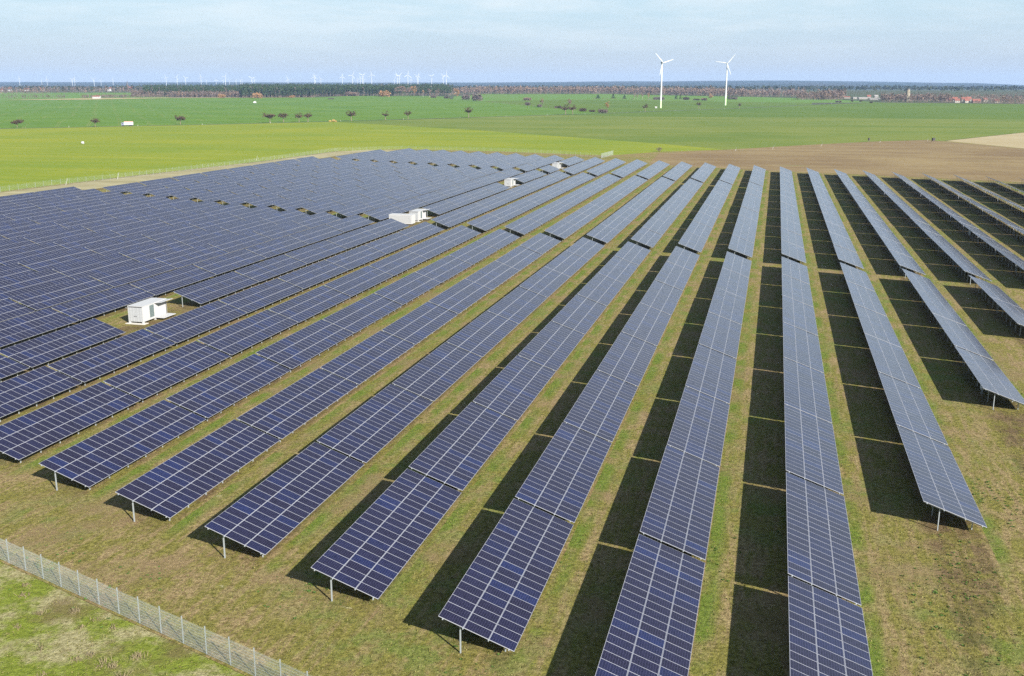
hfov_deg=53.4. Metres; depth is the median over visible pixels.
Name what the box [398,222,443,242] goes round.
solar table
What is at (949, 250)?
solar table
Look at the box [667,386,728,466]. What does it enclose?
solar table
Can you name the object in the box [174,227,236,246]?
solar table
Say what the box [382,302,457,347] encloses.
solar table
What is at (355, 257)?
solar table
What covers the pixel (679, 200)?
solar table
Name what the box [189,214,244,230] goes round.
solar table
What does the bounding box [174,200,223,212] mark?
solar table
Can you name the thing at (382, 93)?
bare shrub
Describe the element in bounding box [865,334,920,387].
solar table
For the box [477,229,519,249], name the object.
solar table
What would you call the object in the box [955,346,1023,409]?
solar table
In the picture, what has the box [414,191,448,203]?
solar table
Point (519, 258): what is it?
solar table
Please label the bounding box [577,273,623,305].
solar table
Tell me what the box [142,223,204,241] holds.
solar table
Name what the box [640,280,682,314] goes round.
solar table
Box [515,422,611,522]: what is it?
solar table
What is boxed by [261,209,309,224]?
solar table
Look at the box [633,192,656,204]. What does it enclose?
solar table
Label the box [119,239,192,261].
solar table
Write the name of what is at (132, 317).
door
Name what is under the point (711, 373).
solar table
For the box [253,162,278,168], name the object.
solar table
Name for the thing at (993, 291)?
solar table
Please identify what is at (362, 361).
solar table
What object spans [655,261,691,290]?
solar table
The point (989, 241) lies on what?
solar table
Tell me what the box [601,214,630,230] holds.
solar table
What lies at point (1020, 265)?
solar table
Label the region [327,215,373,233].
solar table
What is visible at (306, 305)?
solar table
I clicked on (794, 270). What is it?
solar table
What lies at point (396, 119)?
road
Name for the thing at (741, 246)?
solar table
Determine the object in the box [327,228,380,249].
solar table
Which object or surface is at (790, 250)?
solar table
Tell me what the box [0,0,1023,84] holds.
sky
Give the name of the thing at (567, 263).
solar table
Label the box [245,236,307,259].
solar table
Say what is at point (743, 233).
solar table
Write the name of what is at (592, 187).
solar table
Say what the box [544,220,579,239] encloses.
solar table
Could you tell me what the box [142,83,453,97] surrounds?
pine wood
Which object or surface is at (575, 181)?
solar table
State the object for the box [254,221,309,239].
solar table
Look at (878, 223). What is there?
solar table
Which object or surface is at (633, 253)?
solar table
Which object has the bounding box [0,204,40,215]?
solar table
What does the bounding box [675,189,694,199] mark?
solar table
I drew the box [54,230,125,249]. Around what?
solar table
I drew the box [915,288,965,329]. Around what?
solar table
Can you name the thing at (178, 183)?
solar table
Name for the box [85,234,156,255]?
solar table
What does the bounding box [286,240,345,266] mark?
solar table
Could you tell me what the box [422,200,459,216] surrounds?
solar table
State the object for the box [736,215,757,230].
solar table
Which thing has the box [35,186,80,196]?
solar table
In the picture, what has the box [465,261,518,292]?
solar table
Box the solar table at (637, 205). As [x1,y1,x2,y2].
[624,199,648,211]
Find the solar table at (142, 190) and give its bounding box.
[124,184,165,195]
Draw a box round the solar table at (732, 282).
[716,267,748,298]
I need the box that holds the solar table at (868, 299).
[846,281,886,315]
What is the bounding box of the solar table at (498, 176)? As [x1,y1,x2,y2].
[487,172,510,180]
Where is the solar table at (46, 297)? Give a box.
[9,276,112,310]
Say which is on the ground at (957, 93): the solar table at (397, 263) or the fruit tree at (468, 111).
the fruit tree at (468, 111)
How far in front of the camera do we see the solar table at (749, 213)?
265.14 m
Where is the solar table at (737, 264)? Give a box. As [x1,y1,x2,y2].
[722,251,750,277]
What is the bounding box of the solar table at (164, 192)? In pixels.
[146,186,187,197]
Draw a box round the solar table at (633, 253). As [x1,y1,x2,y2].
[615,241,650,264]
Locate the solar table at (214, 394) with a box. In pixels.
[166,354,290,420]
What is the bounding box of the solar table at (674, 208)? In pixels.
[661,201,683,214]
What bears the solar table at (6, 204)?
on the turf
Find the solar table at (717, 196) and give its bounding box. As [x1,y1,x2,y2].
[708,190,726,201]
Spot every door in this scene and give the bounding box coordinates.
[128,307,135,320]
[135,308,142,320]
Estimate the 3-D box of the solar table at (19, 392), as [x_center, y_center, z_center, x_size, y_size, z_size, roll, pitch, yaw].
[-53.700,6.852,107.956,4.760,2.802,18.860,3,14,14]
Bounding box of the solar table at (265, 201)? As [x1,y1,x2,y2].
[245,195,287,207]
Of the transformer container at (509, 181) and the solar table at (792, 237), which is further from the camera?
the transformer container at (509, 181)
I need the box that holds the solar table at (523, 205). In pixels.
[508,198,539,212]
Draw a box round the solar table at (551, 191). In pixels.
[539,186,564,199]
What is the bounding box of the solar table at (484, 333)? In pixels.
[446,311,517,356]
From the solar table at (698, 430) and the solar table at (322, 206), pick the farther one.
the solar table at (322, 206)
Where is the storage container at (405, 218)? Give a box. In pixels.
[389,213,414,223]
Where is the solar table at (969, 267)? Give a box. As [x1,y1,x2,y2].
[948,254,991,283]
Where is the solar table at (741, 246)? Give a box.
[728,235,753,256]
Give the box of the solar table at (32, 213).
[4,207,63,220]
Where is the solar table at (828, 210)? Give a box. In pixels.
[819,204,840,218]
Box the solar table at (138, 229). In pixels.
[111,220,172,236]
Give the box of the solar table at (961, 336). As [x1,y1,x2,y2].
[933,313,992,363]
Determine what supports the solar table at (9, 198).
on the turf
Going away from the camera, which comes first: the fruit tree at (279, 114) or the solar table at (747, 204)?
the solar table at (747, 204)
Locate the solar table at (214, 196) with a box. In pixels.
[193,190,235,202]
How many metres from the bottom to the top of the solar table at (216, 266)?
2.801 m
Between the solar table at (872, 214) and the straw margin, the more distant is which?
the straw margin
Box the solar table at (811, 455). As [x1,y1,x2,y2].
[784,404,843,494]
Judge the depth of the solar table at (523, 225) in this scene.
241.97 m
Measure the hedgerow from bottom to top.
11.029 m
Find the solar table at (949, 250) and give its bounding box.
[933,240,971,266]
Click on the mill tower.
(908, 94)
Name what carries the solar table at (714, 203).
on the turf
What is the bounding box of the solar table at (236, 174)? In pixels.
[221,170,252,177]
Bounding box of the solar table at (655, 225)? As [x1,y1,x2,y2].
[643,217,670,234]
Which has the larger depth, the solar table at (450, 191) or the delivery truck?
the delivery truck
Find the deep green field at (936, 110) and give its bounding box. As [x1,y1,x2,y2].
[572,103,1023,119]
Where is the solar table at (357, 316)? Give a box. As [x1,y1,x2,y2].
[323,293,401,335]
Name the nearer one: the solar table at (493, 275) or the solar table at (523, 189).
the solar table at (493, 275)
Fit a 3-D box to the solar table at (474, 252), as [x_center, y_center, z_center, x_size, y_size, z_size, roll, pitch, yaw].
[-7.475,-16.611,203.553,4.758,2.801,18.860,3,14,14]
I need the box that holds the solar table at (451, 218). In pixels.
[431,211,470,227]
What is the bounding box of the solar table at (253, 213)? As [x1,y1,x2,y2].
[230,205,278,220]
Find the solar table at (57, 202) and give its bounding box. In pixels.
[31,197,83,207]
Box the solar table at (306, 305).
[269,285,349,325]
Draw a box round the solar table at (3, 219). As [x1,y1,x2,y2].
[0,215,14,222]
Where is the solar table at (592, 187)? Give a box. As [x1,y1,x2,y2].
[581,183,603,194]
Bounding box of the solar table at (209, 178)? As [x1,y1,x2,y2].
[192,174,226,181]
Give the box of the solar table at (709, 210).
[699,204,720,217]
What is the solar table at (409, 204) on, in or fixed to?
on the turf
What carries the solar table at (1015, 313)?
on the turf
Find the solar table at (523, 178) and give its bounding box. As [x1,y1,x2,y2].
[511,173,534,183]
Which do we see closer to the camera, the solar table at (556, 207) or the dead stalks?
the dead stalks
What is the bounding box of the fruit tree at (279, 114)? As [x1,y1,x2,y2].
[277,113,287,121]
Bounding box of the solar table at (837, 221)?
[822,212,844,227]
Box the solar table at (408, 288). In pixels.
[374,272,439,307]
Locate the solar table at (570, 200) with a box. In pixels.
[556,194,582,206]
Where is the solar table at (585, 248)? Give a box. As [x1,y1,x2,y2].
[566,237,603,259]
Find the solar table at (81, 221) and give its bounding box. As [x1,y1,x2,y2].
[55,213,115,228]
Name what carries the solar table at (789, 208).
on the turf
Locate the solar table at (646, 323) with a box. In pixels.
[622,303,670,345]
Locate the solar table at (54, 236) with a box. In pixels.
[24,226,94,244]
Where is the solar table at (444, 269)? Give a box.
[416,255,470,282]
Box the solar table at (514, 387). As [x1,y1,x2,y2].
[473,356,554,420]
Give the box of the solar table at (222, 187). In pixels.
[204,183,242,191]
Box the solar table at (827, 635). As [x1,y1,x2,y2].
[788,576,872,675]
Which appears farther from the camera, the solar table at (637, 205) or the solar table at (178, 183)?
the solar table at (178, 183)
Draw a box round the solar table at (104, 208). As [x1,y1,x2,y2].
[78,202,131,214]
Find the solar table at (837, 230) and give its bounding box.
[825,221,850,239]
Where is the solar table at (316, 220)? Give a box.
[292,212,340,227]
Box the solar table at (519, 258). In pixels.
[495,246,540,270]
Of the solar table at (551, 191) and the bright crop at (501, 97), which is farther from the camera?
the bright crop at (501, 97)
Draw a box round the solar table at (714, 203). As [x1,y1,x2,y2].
[704,197,723,209]
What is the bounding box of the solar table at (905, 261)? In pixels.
[889,249,925,276]
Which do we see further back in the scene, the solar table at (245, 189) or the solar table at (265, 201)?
the solar table at (245, 189)
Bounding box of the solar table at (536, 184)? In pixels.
[524,179,549,189]
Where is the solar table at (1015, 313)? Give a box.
[990,296,1023,335]
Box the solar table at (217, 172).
[202,169,232,175]
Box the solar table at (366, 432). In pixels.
[317,384,432,462]
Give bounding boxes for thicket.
[796,88,1023,103]
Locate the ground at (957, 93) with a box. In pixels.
[1,89,1023,675]
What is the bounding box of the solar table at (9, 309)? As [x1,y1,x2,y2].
[0,298,34,321]
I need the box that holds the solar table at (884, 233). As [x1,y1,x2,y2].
[872,225,900,246]
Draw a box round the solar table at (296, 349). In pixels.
[256,319,353,371]
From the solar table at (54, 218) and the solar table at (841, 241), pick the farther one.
the solar table at (54, 218)
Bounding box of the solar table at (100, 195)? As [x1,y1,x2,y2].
[77,191,123,200]
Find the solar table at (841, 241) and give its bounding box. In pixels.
[829,232,856,252]
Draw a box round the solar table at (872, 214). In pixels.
[860,207,883,224]
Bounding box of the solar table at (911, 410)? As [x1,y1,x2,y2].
[878,372,947,444]
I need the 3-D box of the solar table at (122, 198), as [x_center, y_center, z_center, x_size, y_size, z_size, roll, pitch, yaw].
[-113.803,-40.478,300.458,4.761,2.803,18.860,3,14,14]
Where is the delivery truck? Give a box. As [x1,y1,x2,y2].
[121,121,132,125]
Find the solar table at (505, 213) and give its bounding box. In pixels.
[488,206,522,222]
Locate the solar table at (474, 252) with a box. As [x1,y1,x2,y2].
[449,241,497,266]
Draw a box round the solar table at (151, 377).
[103,341,229,401]
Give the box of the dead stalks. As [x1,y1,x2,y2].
[13,582,147,675]
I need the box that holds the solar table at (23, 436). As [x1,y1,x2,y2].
[0,382,139,462]
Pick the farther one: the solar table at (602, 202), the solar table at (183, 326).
the solar table at (602, 202)
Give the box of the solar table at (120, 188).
[103,182,144,191]
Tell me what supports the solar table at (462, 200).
on the turf
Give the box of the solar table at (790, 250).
[781,240,805,263]
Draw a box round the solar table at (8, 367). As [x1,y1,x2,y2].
[0,354,28,381]
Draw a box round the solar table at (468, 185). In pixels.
[454,181,482,192]
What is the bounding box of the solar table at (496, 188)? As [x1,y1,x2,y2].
[482,182,509,193]
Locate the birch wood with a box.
[80,89,244,97]
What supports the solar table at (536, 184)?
on the turf
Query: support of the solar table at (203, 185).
on the turf
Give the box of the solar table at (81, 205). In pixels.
[54,199,107,211]
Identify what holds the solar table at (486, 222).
on the turf
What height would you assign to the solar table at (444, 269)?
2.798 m
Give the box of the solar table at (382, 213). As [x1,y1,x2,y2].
[364,205,405,221]
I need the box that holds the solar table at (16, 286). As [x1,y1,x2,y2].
[0,269,73,299]
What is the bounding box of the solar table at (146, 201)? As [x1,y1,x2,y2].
[123,195,170,206]
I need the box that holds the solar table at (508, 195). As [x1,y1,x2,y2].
[494,190,523,201]
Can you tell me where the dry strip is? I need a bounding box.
[0,150,394,195]
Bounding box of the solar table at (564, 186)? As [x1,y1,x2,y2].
[552,181,575,192]
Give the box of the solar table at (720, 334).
[699,312,741,358]
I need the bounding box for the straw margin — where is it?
[26,97,285,99]
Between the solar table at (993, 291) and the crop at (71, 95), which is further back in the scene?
the crop at (71, 95)
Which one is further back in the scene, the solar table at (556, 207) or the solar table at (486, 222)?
the solar table at (556, 207)
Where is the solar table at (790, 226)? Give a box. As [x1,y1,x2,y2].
[781,218,801,234]
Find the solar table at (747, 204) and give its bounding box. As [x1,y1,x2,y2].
[741,199,759,212]
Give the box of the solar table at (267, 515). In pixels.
[205,442,363,557]
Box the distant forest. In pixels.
[4,85,1023,91]
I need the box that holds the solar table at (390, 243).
[365,233,416,253]
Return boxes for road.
[1,103,829,128]
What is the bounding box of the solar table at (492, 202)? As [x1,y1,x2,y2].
[475,196,507,209]
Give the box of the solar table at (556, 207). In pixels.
[542,201,570,214]
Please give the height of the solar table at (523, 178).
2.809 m
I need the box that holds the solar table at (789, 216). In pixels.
[781,209,799,224]
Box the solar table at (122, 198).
[99,193,146,203]
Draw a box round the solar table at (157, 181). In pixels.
[139,177,177,185]
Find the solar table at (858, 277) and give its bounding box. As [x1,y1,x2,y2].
[840,262,874,291]
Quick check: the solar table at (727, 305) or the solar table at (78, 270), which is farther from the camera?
the solar table at (78, 270)
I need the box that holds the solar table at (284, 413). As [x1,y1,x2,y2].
[236,368,357,441]
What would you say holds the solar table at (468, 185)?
on the turf
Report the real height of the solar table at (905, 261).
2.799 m
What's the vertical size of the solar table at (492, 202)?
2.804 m
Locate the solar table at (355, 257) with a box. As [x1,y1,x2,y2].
[326,245,385,271]
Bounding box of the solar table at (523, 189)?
[509,184,536,195]
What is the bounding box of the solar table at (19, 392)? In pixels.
[0,366,81,421]
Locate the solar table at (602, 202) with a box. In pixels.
[590,196,615,211]
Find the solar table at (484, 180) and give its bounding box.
[471,176,496,186]
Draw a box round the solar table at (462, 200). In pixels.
[445,194,478,206]
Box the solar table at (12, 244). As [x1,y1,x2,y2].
[0,238,37,252]
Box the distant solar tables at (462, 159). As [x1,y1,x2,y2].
[276,148,1023,242]
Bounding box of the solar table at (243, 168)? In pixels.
[229,165,257,171]
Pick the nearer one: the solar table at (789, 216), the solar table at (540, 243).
the solar table at (540, 243)
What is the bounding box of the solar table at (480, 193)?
[464,188,494,199]
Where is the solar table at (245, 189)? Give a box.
[228,185,265,194]
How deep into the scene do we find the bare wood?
2711.38 m
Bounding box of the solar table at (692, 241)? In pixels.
[678,231,706,252]
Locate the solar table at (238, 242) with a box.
[208,231,271,252]
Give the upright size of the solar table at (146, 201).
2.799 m
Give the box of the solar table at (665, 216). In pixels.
[653,209,677,223]
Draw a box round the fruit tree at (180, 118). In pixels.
[175,115,185,123]
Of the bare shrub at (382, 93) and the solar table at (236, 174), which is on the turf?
the solar table at (236, 174)
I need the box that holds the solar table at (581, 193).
[569,188,594,199]
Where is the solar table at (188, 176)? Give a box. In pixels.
[172,173,205,180]
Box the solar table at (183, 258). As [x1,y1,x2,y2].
[155,244,227,268]
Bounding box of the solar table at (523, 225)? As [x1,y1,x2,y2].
[504,217,541,234]
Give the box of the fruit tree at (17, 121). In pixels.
[10,119,23,124]
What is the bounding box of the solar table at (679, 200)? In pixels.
[668,194,689,206]
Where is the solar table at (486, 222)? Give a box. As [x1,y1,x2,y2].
[467,214,504,230]
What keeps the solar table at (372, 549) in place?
on the turf
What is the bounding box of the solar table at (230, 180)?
[213,176,247,184]
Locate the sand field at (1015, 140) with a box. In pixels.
[949,133,1023,147]
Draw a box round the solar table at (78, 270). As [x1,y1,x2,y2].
[53,253,137,279]
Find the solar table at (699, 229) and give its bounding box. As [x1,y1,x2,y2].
[686,221,711,238]
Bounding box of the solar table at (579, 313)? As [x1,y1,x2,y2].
[551,294,606,333]
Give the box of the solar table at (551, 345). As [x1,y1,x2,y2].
[518,321,583,370]
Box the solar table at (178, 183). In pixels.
[160,179,197,187]
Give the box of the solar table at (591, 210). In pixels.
[577,203,604,217]
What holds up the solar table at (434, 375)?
on the turf
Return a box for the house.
[971,99,980,102]
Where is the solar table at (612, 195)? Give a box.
[601,190,624,201]
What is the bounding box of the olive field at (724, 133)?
[345,115,1023,149]
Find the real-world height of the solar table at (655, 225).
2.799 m
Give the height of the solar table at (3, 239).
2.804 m
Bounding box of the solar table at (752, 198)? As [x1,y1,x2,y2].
[744,193,760,204]
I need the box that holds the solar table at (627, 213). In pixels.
[614,206,640,220]
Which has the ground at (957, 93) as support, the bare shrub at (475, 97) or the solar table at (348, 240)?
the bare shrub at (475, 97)
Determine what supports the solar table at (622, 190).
on the turf
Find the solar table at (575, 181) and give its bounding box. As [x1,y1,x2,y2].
[564,176,585,186]
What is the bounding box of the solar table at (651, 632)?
[595,534,704,675]
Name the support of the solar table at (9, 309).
on the turf
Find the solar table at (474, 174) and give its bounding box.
[462,170,485,178]
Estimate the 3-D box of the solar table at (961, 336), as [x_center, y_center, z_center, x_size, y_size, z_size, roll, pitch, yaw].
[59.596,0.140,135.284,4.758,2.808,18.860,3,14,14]
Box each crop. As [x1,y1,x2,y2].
[0,92,168,99]
[452,94,879,102]
[483,100,811,112]
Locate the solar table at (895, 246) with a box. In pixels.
[880,236,912,257]
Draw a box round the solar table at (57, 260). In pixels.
[18,247,102,271]
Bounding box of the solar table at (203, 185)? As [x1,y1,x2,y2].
[181,181,219,189]
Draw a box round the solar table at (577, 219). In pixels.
[562,211,593,227]
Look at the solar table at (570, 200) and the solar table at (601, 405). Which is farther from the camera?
the solar table at (570, 200)
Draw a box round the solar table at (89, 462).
[39,400,205,490]
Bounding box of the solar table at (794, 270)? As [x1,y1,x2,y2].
[782,257,809,283]
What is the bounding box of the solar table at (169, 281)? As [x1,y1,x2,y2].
[130,265,214,295]
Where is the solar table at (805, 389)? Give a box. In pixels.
[783,357,831,422]
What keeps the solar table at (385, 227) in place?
on the turf
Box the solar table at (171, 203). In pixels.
[148,198,196,209]
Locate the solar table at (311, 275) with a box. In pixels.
[278,260,347,291]
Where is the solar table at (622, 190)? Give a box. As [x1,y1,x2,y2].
[611,185,632,195]
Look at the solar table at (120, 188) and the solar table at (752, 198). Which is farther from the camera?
the solar table at (120, 188)
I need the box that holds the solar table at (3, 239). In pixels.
[0,236,8,241]
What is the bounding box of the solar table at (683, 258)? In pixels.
[667,246,699,270]
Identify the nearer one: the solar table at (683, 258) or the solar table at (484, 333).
the solar table at (484, 333)
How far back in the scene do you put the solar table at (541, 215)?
260.32 m
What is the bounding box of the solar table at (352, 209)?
[332,202,374,216]
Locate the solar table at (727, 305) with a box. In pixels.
[708,287,745,324]
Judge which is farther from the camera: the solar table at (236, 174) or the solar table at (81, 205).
the solar table at (236, 174)
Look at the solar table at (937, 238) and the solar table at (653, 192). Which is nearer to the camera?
the solar table at (937, 238)
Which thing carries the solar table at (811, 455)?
on the turf
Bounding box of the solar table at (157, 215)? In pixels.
[131,207,185,221]
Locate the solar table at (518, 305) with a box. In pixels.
[487,286,546,323]
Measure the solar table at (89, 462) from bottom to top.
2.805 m
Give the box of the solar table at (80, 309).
[51,284,154,322]
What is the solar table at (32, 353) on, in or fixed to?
on the turf
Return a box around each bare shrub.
[252,92,262,97]
[345,91,358,95]
[377,90,390,96]
[461,94,470,99]
[472,93,482,100]
[597,108,608,112]
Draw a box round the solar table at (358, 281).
[324,266,392,296]
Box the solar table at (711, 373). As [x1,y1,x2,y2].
[685,344,735,403]
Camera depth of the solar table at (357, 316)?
148.44 m
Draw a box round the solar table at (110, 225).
[82,216,144,232]
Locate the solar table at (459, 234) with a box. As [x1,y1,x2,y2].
[436,225,480,244]
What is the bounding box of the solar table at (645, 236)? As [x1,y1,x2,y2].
[631,227,661,249]
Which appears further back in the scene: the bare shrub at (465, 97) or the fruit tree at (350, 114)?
the bare shrub at (465, 97)
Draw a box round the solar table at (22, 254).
[0,242,68,264]
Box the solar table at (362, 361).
[320,330,414,387]
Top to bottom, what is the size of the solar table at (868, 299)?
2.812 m
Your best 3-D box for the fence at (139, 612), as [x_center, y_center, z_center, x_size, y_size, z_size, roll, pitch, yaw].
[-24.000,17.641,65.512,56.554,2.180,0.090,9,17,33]
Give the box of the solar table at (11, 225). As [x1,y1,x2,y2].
[0,219,38,231]
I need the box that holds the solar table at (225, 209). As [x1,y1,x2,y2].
[201,203,249,216]
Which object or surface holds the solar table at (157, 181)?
on the turf
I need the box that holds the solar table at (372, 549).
[311,469,460,600]
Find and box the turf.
[0,141,1023,675]
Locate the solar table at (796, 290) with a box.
[782,274,812,306]
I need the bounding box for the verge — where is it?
[0,562,244,675]
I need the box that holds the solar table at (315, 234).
[289,225,343,243]
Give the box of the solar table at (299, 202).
[273,197,315,209]
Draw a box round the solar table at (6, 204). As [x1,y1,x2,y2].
[0,201,17,207]
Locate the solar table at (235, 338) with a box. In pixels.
[198,310,297,357]
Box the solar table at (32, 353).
[0,318,124,369]
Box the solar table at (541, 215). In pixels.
[524,208,556,225]
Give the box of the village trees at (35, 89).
[0,85,165,93]
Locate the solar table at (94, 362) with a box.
[47,329,175,384]
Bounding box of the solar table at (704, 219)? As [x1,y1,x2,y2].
[693,211,716,227]
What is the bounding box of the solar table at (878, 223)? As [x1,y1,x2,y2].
[865,215,891,234]
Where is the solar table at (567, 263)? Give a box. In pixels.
[545,251,588,276]
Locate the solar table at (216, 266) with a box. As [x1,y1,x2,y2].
[193,249,265,276]
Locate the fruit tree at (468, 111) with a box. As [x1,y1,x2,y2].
[464,107,472,116]
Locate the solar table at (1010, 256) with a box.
[991,245,1023,270]
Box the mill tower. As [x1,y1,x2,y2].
[905,89,909,101]
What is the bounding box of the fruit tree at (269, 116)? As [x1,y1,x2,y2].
[262,112,275,118]
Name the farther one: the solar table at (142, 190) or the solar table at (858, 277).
the solar table at (142, 190)
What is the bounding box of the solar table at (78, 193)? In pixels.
[55,189,102,197]
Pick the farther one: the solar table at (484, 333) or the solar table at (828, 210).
the solar table at (828, 210)
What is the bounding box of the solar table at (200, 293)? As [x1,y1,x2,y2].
[173,271,257,306]
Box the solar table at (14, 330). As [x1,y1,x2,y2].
[0,308,77,349]
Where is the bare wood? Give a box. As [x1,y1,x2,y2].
[416,85,805,96]
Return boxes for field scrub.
[492,98,893,109]
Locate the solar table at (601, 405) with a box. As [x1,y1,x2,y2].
[564,370,637,441]
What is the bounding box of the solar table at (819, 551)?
[786,472,860,604]
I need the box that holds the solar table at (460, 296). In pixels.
[429,279,491,316]
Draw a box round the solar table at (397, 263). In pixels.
[369,250,426,275]
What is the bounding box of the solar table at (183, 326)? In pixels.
[144,300,245,345]
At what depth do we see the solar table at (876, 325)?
140.56 m
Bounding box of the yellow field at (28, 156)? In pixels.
[0,122,722,191]
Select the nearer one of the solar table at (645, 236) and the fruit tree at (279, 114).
the solar table at (645, 236)
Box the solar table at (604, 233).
[587,224,619,242]
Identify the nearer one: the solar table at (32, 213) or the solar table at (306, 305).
the solar table at (306, 305)
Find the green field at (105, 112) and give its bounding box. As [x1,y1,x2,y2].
[0,95,603,128]
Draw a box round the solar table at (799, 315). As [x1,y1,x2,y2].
[782,295,817,335]
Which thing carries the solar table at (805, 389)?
on the turf
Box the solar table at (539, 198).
[524,192,552,203]
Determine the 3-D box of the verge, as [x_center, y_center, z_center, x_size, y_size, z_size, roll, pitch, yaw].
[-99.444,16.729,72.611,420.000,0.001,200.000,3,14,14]
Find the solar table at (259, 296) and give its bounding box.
[219,278,302,315]
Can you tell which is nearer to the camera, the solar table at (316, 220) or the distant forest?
the solar table at (316, 220)
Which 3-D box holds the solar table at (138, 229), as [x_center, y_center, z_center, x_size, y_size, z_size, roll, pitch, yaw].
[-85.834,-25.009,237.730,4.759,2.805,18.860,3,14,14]
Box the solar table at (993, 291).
[969,275,1020,311]
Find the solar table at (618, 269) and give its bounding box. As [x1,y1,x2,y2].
[598,256,638,283]
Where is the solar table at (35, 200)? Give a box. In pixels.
[10,194,62,205]
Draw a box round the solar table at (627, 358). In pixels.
[597,332,656,386]
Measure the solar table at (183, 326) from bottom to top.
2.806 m
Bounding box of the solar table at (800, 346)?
[783,322,823,372]
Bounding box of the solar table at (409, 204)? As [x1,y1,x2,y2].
[391,198,427,213]
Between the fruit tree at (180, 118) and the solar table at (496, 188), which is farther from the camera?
the fruit tree at (180, 118)
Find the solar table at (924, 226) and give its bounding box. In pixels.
[911,218,941,238]
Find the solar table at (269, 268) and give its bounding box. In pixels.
[236,254,305,282]
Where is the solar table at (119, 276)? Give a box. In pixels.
[90,258,175,287]
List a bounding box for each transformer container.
[125,298,175,324]
[409,209,431,221]
[504,178,519,185]
[552,162,562,168]
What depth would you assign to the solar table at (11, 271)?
182.46 m
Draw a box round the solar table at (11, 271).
[0,263,35,280]
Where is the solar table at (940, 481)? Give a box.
[897,425,986,530]
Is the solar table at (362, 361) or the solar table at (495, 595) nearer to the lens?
the solar table at (495, 595)
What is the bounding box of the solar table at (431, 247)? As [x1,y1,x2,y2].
[405,236,455,261]
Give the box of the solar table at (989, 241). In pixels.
[973,232,1013,256]
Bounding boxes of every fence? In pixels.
[0,146,600,191]
[0,539,307,675]
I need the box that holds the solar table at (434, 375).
[393,342,481,404]
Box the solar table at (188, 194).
[169,188,211,199]
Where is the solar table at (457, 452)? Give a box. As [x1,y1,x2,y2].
[409,402,516,490]
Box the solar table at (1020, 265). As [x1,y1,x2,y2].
[1011,260,1023,278]
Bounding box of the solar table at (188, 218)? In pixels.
[159,211,213,225]
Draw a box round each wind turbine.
[656,54,672,107]
[716,55,734,104]
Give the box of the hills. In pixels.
[0,80,1023,89]
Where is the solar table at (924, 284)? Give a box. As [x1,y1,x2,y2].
[902,269,945,299]
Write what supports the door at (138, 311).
in the transformer container at (141, 312)
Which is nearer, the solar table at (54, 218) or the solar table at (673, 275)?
the solar table at (673, 275)
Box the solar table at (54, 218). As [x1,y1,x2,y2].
[28,210,88,223]
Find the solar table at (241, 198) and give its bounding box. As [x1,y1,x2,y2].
[219,192,260,203]
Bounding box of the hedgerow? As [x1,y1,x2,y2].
[2,94,67,98]
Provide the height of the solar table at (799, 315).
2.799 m
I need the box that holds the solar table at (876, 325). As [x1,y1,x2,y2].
[854,304,901,347]
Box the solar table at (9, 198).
[0,192,40,202]
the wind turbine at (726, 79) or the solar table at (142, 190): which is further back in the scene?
the wind turbine at (726, 79)
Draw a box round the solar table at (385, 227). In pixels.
[362,218,408,238]
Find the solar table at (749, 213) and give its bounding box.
[739,206,758,221]
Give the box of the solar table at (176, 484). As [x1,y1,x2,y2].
[116,419,279,521]
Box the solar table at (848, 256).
[833,244,863,268]
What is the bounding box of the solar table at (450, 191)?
[436,186,466,198]
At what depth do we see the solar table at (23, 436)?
100.99 m
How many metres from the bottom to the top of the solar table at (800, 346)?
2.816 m
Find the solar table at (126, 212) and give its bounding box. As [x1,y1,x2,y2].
[104,205,157,217]
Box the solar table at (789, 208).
[780,201,798,215]
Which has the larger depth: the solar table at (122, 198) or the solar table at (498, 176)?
the solar table at (498, 176)
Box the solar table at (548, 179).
[537,175,559,184]
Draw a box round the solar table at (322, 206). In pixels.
[301,199,344,213]
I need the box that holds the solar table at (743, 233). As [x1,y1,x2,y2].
[732,224,755,242]
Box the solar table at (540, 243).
[521,233,560,253]
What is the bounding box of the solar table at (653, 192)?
[642,186,662,197]
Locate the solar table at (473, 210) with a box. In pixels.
[454,203,490,217]
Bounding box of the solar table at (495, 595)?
[439,498,572,652]
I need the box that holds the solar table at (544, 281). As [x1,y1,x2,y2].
[519,266,569,297]
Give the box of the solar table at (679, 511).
[640,445,719,559]
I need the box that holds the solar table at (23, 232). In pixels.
[0,222,67,239]
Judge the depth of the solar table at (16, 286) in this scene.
171.31 m
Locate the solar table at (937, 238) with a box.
[921,229,955,248]
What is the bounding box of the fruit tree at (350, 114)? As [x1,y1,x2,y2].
[346,110,356,120]
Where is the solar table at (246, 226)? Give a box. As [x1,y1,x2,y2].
[221,217,276,234]
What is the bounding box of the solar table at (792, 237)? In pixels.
[781,228,803,247]

